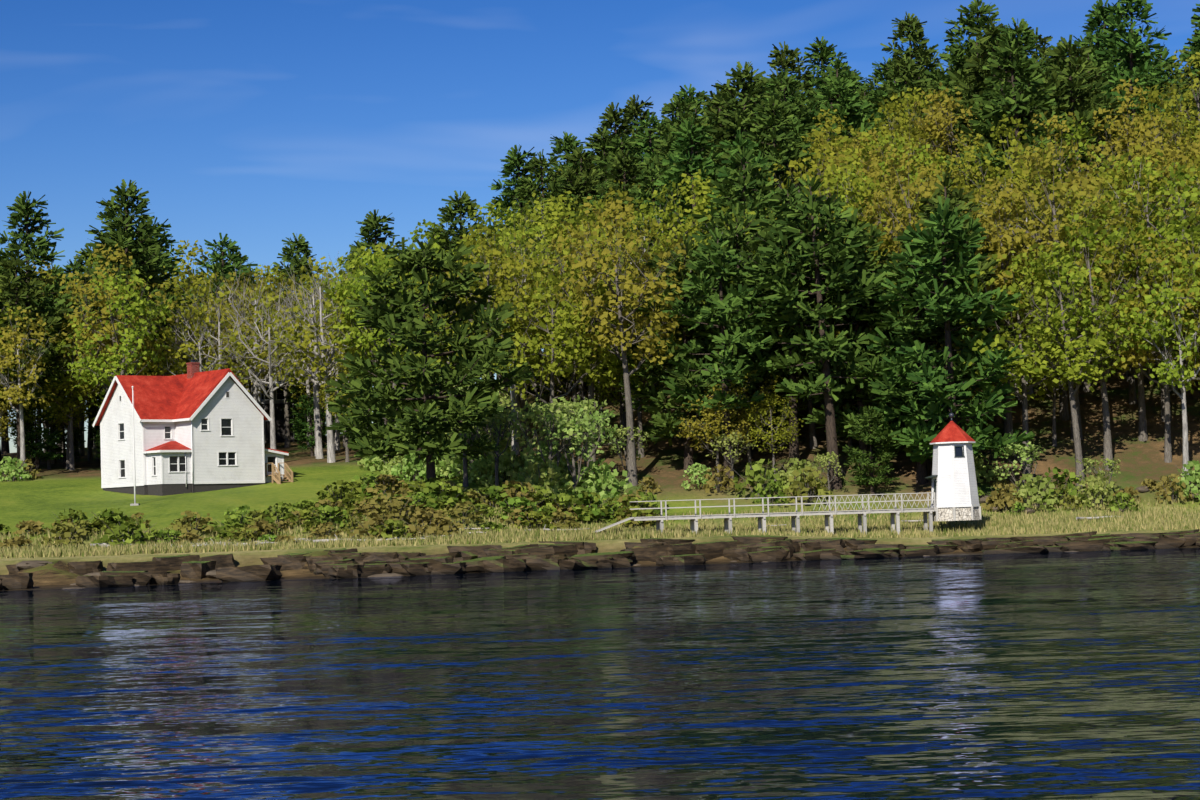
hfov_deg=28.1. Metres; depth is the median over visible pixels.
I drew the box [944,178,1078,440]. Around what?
hardwood
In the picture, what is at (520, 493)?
mound shrub
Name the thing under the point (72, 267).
pine
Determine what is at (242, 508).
bank shrub
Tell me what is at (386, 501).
mound shrub
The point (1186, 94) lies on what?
hardwood
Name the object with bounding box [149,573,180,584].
peat ledge
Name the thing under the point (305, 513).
bank shrub
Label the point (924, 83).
pine
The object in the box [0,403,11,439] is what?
understory
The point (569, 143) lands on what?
pine
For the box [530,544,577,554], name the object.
peat ledge
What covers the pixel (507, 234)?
hardwood
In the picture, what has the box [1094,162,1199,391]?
hardwood
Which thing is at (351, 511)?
bank shrub
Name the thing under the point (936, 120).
hardwood
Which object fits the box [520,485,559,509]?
walk shrub
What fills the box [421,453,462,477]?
young growth
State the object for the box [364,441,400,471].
young growth
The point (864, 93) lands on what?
pine
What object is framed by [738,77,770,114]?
pine
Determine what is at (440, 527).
bank shrub
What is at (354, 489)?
mound shrub
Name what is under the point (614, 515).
walk shrub
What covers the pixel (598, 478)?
shrub
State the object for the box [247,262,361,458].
hardwood
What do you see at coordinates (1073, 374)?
hardwood
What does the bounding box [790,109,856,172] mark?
hardwood
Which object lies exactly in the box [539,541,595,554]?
peat ledge
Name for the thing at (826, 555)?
peat ledge
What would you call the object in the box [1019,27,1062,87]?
pine
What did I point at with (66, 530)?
bank shrub
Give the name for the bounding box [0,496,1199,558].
marsh grass
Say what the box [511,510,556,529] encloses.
mound shrub
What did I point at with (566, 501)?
walk shrub
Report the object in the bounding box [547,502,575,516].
walk shrub
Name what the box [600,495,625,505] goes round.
walk shrub
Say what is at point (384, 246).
hardwood
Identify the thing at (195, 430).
keepers house
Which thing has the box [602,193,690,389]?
hardwood
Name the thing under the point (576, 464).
young growth
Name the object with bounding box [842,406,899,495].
understory
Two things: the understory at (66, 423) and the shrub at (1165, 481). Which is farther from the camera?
the understory at (66, 423)
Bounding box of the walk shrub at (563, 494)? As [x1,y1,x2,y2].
[549,493,568,499]
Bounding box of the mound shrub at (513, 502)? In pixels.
[497,497,545,519]
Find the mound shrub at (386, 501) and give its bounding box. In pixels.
[366,490,425,520]
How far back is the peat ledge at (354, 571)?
143.91 m
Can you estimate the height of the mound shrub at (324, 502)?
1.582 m
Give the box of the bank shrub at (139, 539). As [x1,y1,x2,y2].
[121,535,147,543]
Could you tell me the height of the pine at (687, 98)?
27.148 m
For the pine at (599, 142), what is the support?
on the ground at (56, 488)
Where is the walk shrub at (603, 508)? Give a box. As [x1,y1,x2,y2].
[561,490,612,517]
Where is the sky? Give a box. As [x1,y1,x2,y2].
[0,0,1199,452]
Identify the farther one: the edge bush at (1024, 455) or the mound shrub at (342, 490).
the edge bush at (1024, 455)
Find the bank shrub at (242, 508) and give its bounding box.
[221,505,253,524]
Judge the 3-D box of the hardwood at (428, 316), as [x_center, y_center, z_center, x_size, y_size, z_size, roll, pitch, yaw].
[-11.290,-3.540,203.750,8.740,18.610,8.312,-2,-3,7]
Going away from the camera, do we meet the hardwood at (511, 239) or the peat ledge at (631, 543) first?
the peat ledge at (631, 543)
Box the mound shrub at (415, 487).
[407,477,443,495]
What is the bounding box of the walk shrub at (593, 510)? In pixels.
[572,493,612,517]
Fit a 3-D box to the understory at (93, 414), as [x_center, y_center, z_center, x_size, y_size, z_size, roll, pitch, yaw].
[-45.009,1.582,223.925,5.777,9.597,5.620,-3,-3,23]
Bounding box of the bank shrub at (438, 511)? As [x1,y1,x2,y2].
[431,510,447,516]
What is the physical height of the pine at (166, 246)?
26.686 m
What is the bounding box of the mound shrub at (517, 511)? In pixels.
[499,506,542,526]
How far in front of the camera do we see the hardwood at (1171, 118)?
233.12 m
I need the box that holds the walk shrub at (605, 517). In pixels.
[586,509,613,521]
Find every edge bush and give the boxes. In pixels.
[0,456,31,481]
[9,459,41,479]
[357,442,393,469]
[601,425,648,483]
[636,476,662,493]
[680,463,716,488]
[700,464,738,492]
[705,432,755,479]
[733,459,789,497]
[751,479,788,505]
[775,458,821,487]
[782,466,833,502]
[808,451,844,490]
[973,449,996,482]
[977,487,984,498]
[981,490,1019,509]
[992,442,1045,501]
[1004,483,1022,498]
[1005,473,1060,509]
[1034,467,1089,502]
[1069,496,1091,507]
[1075,456,1120,503]
[1075,473,1119,507]
[1111,486,1140,502]
[1168,460,1199,499]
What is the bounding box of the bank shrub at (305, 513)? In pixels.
[290,506,328,526]
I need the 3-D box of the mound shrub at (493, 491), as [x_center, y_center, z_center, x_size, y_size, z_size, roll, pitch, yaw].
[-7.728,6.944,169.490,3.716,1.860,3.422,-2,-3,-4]
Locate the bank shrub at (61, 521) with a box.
[52,518,75,534]
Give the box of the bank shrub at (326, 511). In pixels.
[308,504,351,528]
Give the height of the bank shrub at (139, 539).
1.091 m
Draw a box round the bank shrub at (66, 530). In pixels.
[41,523,86,544]
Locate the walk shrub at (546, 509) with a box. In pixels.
[536,506,554,520]
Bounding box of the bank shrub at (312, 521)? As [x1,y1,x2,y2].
[302,518,333,531]
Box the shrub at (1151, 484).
[1141,478,1160,490]
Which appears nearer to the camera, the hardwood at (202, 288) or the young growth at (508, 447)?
the young growth at (508, 447)
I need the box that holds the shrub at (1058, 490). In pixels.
[1046,483,1068,506]
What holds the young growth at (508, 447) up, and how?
on the ground at (56, 488)
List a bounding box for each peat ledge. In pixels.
[0,572,33,589]
[5,563,47,574]
[67,560,102,575]
[76,575,133,587]
[99,571,151,584]
[106,560,169,573]
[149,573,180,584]
[152,554,199,570]
[180,561,215,578]
[199,553,234,567]
[215,564,281,581]
[260,556,310,570]
[277,552,311,556]
[306,556,367,561]
[306,557,332,572]
[312,557,346,570]
[313,559,354,574]
[321,563,391,576]
[324,548,357,552]
[328,552,368,556]
[328,567,388,578]
[335,565,363,577]
[346,561,401,564]
[362,552,408,561]
[368,552,425,558]
[385,563,432,574]
[392,562,466,574]
[400,556,453,562]
[400,562,441,575]
[412,551,477,561]
[447,545,501,557]
[454,556,505,572]
[477,559,526,571]
[483,546,554,556]
[487,550,521,556]
[498,553,532,558]
[502,544,538,548]
[514,554,554,558]
[518,556,570,559]
[526,559,560,570]
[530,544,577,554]
[537,554,573,559]
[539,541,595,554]
[559,559,597,569]
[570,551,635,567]
[596,557,612,567]
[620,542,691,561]
[624,542,665,548]
[625,543,673,548]
[640,538,694,543]
[655,554,705,565]
[656,557,674,565]
[667,543,696,555]
[693,540,737,560]
[723,547,760,561]
[728,546,788,559]
[731,535,787,545]
[737,540,793,558]
[748,549,785,561]
[759,541,799,557]
[793,549,835,559]
[798,541,821,552]
[799,539,844,551]
[800,538,855,546]
[820,551,849,559]
[831,550,888,559]
[845,539,876,550]
[857,544,905,555]
[862,548,900,556]
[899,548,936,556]
[904,545,957,553]
[906,544,939,553]
[927,538,985,544]
[931,539,965,541]
[946,538,977,547]
[960,539,988,551]
[981,540,1010,549]
[981,545,1051,553]
[986,536,1050,539]
[995,540,1033,548]
[1004,543,1023,547]
[1009,537,1026,541]
[1014,546,1068,551]
[1033,538,1068,543]
[1033,539,1087,545]
[1051,531,1096,537]
[1055,536,1126,550]
[1061,533,1120,540]
[1102,541,1157,550]
[1108,537,1135,542]
[1111,533,1166,538]
[1127,538,1185,547]
[1159,534,1183,537]
[1164,529,1199,534]
[1179,532,1199,536]
[1179,537,1196,545]
[1183,534,1199,544]
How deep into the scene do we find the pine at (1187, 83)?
283.03 m
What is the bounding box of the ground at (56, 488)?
[0,290,1199,590]
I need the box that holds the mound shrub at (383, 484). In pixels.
[363,474,411,495]
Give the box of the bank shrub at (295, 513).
[286,510,306,523]
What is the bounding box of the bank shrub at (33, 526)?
[12,520,49,534]
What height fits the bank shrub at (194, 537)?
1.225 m
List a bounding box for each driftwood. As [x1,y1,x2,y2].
[192,538,268,544]
[313,535,395,542]
[525,524,588,530]
[1076,514,1120,519]
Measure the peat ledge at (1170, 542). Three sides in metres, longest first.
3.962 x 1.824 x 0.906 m
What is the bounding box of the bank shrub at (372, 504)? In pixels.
[363,494,380,511]
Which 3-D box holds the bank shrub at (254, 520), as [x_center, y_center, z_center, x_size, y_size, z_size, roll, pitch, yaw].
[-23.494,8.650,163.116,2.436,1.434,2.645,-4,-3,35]
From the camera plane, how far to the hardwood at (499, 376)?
227.17 m
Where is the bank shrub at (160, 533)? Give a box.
[145,530,170,543]
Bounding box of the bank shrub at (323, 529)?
[308,522,341,539]
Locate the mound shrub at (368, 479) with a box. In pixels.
[348,473,386,495]
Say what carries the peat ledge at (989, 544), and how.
on the ground at (56, 488)
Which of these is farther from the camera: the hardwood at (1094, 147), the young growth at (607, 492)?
the hardwood at (1094, 147)
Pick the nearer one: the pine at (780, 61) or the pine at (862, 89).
the pine at (780, 61)
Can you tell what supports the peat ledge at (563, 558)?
on the peat ledge at (561, 555)
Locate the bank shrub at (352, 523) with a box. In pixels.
[337,517,363,533]
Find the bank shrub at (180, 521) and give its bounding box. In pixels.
[166,518,200,533]
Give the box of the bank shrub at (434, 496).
[414,489,445,507]
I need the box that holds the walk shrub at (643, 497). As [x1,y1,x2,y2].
[634,495,667,515]
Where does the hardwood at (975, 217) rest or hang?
on the ground at (56, 488)
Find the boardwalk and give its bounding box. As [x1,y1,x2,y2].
[593,492,935,534]
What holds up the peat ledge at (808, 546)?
on the ground at (56, 488)
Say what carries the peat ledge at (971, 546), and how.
on the ground at (56, 488)
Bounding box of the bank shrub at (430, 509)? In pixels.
[423,507,434,517]
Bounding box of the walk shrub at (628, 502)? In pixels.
[616,496,655,515]
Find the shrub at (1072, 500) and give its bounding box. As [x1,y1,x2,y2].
[1061,494,1081,510]
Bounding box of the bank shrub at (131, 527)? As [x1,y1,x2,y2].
[96,516,157,546]
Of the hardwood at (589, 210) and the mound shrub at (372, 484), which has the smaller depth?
the mound shrub at (372, 484)
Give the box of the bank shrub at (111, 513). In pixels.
[89,508,126,529]
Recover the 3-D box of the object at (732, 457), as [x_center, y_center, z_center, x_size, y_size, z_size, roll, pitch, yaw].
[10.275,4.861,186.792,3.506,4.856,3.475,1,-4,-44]
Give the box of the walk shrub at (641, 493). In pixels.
[625,491,669,512]
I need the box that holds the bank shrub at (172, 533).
[156,529,186,543]
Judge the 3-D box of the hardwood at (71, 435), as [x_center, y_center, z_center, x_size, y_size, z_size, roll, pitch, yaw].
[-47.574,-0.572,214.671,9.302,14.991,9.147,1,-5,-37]
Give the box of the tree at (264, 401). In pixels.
[250,369,313,442]
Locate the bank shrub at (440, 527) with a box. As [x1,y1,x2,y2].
[425,518,459,534]
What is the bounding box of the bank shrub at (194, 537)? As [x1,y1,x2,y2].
[175,532,203,543]
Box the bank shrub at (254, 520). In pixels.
[243,517,271,532]
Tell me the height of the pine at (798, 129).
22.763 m
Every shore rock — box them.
[16,560,52,568]
[83,572,100,575]
[179,580,194,582]
[205,570,215,577]
[368,573,403,576]
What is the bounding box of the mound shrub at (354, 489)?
[337,481,370,498]
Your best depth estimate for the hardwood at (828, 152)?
216.75 m
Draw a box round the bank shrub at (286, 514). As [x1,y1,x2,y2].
[258,502,302,525]
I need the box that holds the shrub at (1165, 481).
[1160,476,1172,486]
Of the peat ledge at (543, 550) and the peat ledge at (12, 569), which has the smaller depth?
the peat ledge at (12, 569)
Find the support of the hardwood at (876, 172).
on the ground at (56, 488)
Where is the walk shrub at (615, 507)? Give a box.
[600,500,625,519]
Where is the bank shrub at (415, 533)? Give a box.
[403,530,422,537]
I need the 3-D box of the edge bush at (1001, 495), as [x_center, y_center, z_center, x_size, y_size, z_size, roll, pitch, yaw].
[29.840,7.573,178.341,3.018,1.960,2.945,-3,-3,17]
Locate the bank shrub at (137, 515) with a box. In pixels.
[125,512,150,528]
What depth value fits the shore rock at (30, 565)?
144.49 m
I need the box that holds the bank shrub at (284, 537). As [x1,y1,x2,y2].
[272,535,294,543]
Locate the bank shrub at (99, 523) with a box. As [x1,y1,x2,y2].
[87,519,115,532]
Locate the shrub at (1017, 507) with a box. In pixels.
[1009,502,1025,514]
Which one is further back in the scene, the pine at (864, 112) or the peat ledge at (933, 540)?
the pine at (864, 112)
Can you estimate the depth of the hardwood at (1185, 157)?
215.83 m
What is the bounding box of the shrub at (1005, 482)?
[992,472,1008,486]
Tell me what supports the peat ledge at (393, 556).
on the ground at (56, 488)
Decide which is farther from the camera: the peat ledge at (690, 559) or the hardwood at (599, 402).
the hardwood at (599, 402)
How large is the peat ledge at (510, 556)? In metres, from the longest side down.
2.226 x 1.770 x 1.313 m
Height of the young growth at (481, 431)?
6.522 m
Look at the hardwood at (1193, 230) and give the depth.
189.49 m
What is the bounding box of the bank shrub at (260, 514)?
[246,509,280,524]
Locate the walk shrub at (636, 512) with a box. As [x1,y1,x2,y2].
[613,506,655,524]
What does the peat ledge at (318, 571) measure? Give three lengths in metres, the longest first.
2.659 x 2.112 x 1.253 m
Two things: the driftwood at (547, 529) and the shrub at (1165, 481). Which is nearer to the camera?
the driftwood at (547, 529)
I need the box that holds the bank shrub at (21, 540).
[0,535,31,550]
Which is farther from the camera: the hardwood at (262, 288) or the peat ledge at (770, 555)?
the hardwood at (262, 288)
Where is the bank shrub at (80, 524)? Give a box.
[73,520,95,536]
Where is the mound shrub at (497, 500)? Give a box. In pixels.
[484,490,514,506]
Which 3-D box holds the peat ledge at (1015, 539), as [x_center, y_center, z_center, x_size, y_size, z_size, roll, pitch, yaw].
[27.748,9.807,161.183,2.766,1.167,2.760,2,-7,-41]
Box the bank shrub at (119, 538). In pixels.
[110,535,134,543]
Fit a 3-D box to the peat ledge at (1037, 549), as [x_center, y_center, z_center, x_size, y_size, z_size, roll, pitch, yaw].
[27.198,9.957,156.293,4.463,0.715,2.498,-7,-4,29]
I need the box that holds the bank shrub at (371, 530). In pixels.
[368,524,403,538]
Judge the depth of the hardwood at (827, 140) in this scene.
268.32 m
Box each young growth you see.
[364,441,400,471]
[380,452,421,478]
[391,454,425,480]
[394,416,424,479]
[396,416,436,478]
[420,432,468,476]
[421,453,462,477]
[431,387,508,486]
[435,451,476,478]
[436,374,514,477]
[437,386,509,458]
[439,441,488,478]
[445,411,504,452]
[450,414,510,457]
[451,388,527,458]
[451,407,509,463]
[451,443,502,474]
[467,434,520,469]
[467,454,498,480]
[468,407,533,485]
[468,455,508,483]
[474,457,508,483]
[481,449,524,486]
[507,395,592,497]
[508,455,526,479]
[513,441,577,480]
[515,458,572,496]
[520,459,573,498]
[526,454,581,492]
[531,397,614,466]
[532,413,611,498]
[533,408,596,466]
[546,408,625,477]
[563,462,583,487]
[567,487,601,497]
[569,464,603,489]
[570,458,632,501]
[581,481,610,499]
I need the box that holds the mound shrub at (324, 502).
[311,498,348,517]
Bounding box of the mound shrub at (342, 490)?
[315,480,368,507]
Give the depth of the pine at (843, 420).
188.96 m
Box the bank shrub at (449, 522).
[421,516,462,537]
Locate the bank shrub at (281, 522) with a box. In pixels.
[276,520,293,531]
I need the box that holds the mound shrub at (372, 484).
[359,478,400,496]
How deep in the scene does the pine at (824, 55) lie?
328.32 m
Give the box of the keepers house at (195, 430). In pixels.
[92,359,292,495]
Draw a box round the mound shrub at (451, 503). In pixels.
[414,483,472,508]
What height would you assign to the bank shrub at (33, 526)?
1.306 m
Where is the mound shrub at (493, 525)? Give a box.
[480,521,507,531]
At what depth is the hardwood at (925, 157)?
245.84 m
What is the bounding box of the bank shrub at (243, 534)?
[230,529,251,542]
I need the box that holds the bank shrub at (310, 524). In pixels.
[304,521,320,531]
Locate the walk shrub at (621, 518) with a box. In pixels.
[616,510,651,526]
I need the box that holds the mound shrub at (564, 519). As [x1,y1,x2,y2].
[549,511,579,528]
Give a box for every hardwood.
[0,289,53,402]
[0,306,66,478]
[9,269,93,463]
[22,267,75,409]
[25,261,85,456]
[33,314,113,469]
[49,292,88,458]
[52,250,111,455]
[55,244,179,375]
[55,269,173,406]
[61,292,106,459]
[117,277,217,375]
[152,275,246,371]
[155,315,239,375]
[157,301,241,372]
[158,285,276,383]
[159,240,246,364]
[163,272,236,348]
[165,284,228,370]
[199,263,301,402]
[199,272,287,395]
[208,277,296,396]
[208,287,319,449]
[223,316,285,396]
[235,265,328,447]
[236,270,299,330]
[237,263,307,403]
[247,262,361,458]
[255,273,352,455]
[258,279,333,443]
[263,251,373,462]
[265,283,334,447]
[277,289,351,382]
[289,266,339,435]
[293,302,334,394]
[299,307,372,450]
[307,301,351,371]
[318,242,432,358]
[319,248,443,424]
[328,257,435,429]
[337,244,449,426]
[343,244,433,275]
[350,287,439,405]
[369,274,496,399]
[386,273,510,378]
[393,219,467,292]
[418,233,509,330]
[425,255,515,426]
[430,223,548,433]
[449,201,563,445]
[461,218,547,396]
[467,233,570,454]
[474,249,521,425]
[475,198,581,430]
[485,265,621,455]
[502,196,611,394]
[516,186,583,270]
[516,283,542,424]
[519,288,627,450]
[522,198,650,465]
[540,214,625,399]
[542,230,628,410]
[545,268,649,440]
[550,195,688,485]
[561,203,637,278]
[564,187,666,427]
[574,179,654,223]
[579,227,679,410]
[589,289,682,457]
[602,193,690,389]
[606,185,659,237]
[636,276,730,389]
[638,211,733,308]
[639,270,704,346]
[647,169,735,276]
[687,207,782,442]
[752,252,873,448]
[758,126,875,238]
[781,131,914,404]
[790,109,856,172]
[798,132,842,160]
[803,215,920,407]
[804,165,912,259]
[807,153,877,197]
[809,137,911,182]
[818,130,895,186]
[822,143,907,186]
[825,161,866,221]
[827,229,920,449]
[828,157,931,246]
[833,131,927,219]
[841,92,933,188]
[854,141,989,422]
[858,142,991,251]
[865,116,955,200]
[867,203,908,270]
[869,192,966,349]
[871,87,957,146]
[886,161,975,241]
[892,90,960,174]
[896,140,953,180]
[900,154,972,228]
[910,82,1007,178]
[912,175,1010,388]
[919,208,1026,402]
[922,133,1007,215]
[934,251,1105,473]
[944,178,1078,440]
[949,114,1058,345]
[963,137,1001,155]
[970,160,1082,394]
[979,140,1153,440]
[983,154,1114,420]
[993,195,1056,357]
[1000,240,1141,490]
[1008,110,1117,347]
[1021,214,1172,469]
[1027,160,1127,391]
[1031,112,1160,322]
[1044,166,1154,366]
[1068,127,1135,190]
[1071,134,1199,355]
[1076,144,1186,381]
[1077,200,1169,404]
[1080,206,1197,440]
[1081,78,1186,276]
[1085,152,1199,421]
[1091,239,1199,462]
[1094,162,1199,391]
[1104,87,1199,204]
[1107,143,1199,229]
[1121,107,1192,177]
[1123,76,1168,146]
[1123,255,1199,482]
[1130,210,1199,351]
[1135,115,1199,201]
[1136,155,1199,262]
[1139,142,1199,228]
[1148,47,1199,157]
[1157,253,1199,381]
[1164,164,1199,242]
[1180,131,1199,165]
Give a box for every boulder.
[979,496,990,503]
[985,506,1002,511]
[1021,508,1034,513]
[1135,486,1149,491]
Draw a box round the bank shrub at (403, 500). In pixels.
[377,493,416,508]
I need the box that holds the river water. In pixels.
[0,548,1199,799]
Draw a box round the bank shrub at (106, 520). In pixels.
[94,514,126,526]
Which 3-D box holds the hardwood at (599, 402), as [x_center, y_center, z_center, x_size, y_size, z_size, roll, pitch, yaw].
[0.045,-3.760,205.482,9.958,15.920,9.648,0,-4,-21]
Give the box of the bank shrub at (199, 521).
[170,510,215,534]
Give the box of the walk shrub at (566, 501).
[543,495,592,520]
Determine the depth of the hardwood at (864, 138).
248.78 m
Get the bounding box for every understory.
[0,398,16,441]
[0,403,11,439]
[5,389,63,469]
[10,366,87,468]
[38,365,98,468]
[44,400,85,466]
[60,358,105,460]
[82,379,110,451]
[89,387,108,431]
[91,430,100,459]
[287,361,326,438]
[289,393,326,455]
[291,369,334,441]
[315,361,371,461]
[320,367,356,436]
[322,367,355,446]
[337,356,392,455]
[519,332,566,406]
[549,361,611,391]
[563,364,595,409]
[594,354,642,443]
[673,383,753,480]
[712,353,782,469]
[743,394,802,480]
[759,370,823,409]
[815,337,875,451]
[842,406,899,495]
[906,390,958,428]
[933,330,1004,428]
[1016,329,1083,446]
[1150,315,1177,393]
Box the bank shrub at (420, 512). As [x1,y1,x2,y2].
[402,509,452,535]
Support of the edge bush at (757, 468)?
on the ground at (56, 488)
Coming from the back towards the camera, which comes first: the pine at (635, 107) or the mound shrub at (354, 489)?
the pine at (635, 107)
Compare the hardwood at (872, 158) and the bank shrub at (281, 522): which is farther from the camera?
the hardwood at (872, 158)
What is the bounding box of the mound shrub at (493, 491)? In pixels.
[472,485,509,508]
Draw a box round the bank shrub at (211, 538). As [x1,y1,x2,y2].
[202,537,218,542]
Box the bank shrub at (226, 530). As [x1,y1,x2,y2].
[218,523,246,539]
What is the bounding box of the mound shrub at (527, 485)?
[488,480,544,507]
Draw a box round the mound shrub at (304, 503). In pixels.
[290,499,320,517]
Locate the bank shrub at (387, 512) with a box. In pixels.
[380,502,417,523]
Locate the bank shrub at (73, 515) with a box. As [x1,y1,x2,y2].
[51,508,96,532]
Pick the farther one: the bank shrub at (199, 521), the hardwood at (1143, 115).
the hardwood at (1143, 115)
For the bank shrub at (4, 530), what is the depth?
163.67 m
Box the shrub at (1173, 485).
[1154,474,1192,502]
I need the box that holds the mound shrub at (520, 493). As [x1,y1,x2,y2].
[507,491,540,510]
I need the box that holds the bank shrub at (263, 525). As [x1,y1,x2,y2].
[239,520,276,537]
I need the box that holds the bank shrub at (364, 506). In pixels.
[351,498,381,517]
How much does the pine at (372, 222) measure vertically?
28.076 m
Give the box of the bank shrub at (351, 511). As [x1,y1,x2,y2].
[334,505,362,520]
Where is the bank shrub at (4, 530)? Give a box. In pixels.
[0,524,12,534]
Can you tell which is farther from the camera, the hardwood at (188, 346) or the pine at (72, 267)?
the pine at (72, 267)
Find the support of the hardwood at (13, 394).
on the ground at (56, 488)
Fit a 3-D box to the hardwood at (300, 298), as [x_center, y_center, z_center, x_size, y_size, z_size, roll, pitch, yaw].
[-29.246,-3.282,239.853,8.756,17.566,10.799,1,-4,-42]
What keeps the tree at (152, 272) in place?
on the ground at (56, 488)
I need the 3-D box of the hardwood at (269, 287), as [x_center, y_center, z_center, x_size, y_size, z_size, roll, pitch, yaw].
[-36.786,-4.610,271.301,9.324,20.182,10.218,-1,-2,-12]
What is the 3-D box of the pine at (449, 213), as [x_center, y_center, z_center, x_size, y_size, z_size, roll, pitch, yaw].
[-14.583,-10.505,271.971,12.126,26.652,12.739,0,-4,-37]
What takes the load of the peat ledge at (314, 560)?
on the peat ledge at (318, 571)
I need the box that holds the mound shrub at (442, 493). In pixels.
[411,480,474,509]
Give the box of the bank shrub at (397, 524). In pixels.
[372,519,417,538]
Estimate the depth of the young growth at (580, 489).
179.71 m
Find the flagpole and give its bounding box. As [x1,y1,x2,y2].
[130,386,139,505]
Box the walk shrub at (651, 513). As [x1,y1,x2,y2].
[615,507,653,523]
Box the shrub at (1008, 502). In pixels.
[987,483,1023,511]
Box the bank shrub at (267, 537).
[258,534,276,541]
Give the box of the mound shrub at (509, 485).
[497,483,541,506]
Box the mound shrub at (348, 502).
[320,495,354,508]
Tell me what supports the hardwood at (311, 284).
on the ground at (56, 488)
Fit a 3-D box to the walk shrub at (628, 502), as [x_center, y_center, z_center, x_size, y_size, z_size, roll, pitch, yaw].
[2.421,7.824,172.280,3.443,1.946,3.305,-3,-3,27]
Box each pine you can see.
[0,191,89,468]
[0,247,9,453]
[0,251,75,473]
[0,271,58,408]
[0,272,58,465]
[43,263,81,442]
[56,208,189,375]
[60,259,87,435]
[68,244,101,446]
[72,179,197,368]
[120,217,202,297]
[120,237,207,369]
[194,233,257,362]
[196,260,249,386]
[218,250,256,290]
[231,267,271,388]
[270,233,322,292]
[276,254,326,310]
[322,237,537,480]
[328,209,407,423]
[331,247,372,389]
[338,251,366,277]
[416,190,492,267]
[419,226,449,251]
[483,144,547,241]
[495,189,532,225]
[506,149,583,265]
[525,131,585,226]
[533,145,613,239]
[542,146,599,225]
[563,180,615,267]
[583,126,632,192]
[583,130,649,212]
[588,149,651,247]
[589,102,644,171]
[612,94,658,168]
[614,234,750,472]
[617,161,677,365]
[620,111,682,184]
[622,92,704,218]
[642,116,740,301]
[642,132,715,261]
[648,145,676,178]
[650,227,780,484]
[655,99,684,135]
[667,84,713,135]
[667,203,804,459]
[673,83,756,232]
[677,90,765,198]
[678,100,704,130]
[688,130,776,221]
[691,145,786,395]
[697,61,821,200]
[717,172,908,489]
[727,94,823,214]
[729,177,853,467]
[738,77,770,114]
[752,198,813,427]
[753,71,818,126]
[757,68,829,178]
[760,41,824,120]
[768,117,828,186]
[790,207,914,469]
[801,36,849,105]
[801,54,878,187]
[809,65,851,157]
[838,63,866,95]
[844,70,872,108]
[846,102,883,142]
[848,245,992,483]
[859,90,878,111]
[861,57,893,108]
[863,55,946,139]
[864,12,943,113]
[866,196,1034,463]
[868,67,912,124]
[880,167,1032,425]
[900,62,932,127]
[909,46,973,116]
[912,44,940,76]
[912,73,948,147]
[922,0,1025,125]
[932,42,1023,158]
[933,16,1042,184]
[942,39,1080,319]
[959,78,1038,240]
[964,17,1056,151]
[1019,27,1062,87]
[1020,35,1139,200]
[1036,56,1126,162]
[1045,40,1072,75]
[1052,40,1126,153]
[1068,0,1166,98]
[1076,24,1140,139]
[1085,0,1196,155]
[1121,49,1167,88]
[1139,72,1179,105]
[1140,43,1189,94]
[1158,4,1199,126]
[1160,22,1199,101]
[1172,63,1199,133]
[1176,66,1199,97]
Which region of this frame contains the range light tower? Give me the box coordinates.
[925,411,980,520]
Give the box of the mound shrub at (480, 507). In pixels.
[466,503,496,516]
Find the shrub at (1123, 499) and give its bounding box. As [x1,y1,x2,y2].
[1107,492,1140,512]
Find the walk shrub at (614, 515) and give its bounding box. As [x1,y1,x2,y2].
[608,506,646,522]
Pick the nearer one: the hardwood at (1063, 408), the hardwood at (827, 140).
the hardwood at (1063, 408)
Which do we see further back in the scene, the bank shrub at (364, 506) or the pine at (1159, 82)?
the pine at (1159, 82)
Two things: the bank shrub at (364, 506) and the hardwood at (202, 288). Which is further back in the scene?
the hardwood at (202, 288)
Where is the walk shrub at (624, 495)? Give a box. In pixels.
[611,494,655,514]
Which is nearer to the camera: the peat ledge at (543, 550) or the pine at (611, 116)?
the peat ledge at (543, 550)
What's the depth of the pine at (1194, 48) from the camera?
269.41 m
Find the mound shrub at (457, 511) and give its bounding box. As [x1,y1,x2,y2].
[443,501,484,523]
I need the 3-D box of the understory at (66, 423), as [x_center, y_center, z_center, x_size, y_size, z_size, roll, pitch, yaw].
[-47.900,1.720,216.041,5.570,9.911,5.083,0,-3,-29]
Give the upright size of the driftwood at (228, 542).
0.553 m
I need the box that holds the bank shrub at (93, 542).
[90,538,108,546]
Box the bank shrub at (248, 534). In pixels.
[225,527,261,541]
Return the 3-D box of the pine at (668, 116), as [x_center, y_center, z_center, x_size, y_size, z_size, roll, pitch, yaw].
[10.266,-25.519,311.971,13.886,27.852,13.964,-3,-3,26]
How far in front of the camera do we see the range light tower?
166.80 m
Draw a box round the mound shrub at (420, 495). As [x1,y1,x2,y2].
[406,493,432,511]
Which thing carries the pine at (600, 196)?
on the ground at (56, 488)
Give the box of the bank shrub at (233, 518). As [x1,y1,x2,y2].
[212,511,260,536]
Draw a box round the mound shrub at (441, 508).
[422,501,449,512]
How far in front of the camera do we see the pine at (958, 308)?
181.72 m
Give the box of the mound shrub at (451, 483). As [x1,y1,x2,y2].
[429,480,464,499]
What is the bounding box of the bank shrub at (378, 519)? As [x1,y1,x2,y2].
[348,512,401,538]
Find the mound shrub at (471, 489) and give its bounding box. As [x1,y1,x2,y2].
[463,488,492,503]
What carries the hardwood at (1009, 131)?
on the ground at (56, 488)
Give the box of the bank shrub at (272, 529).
[268,528,282,534]
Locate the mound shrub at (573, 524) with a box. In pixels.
[555,521,580,531]
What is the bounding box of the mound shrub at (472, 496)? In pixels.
[458,491,491,507]

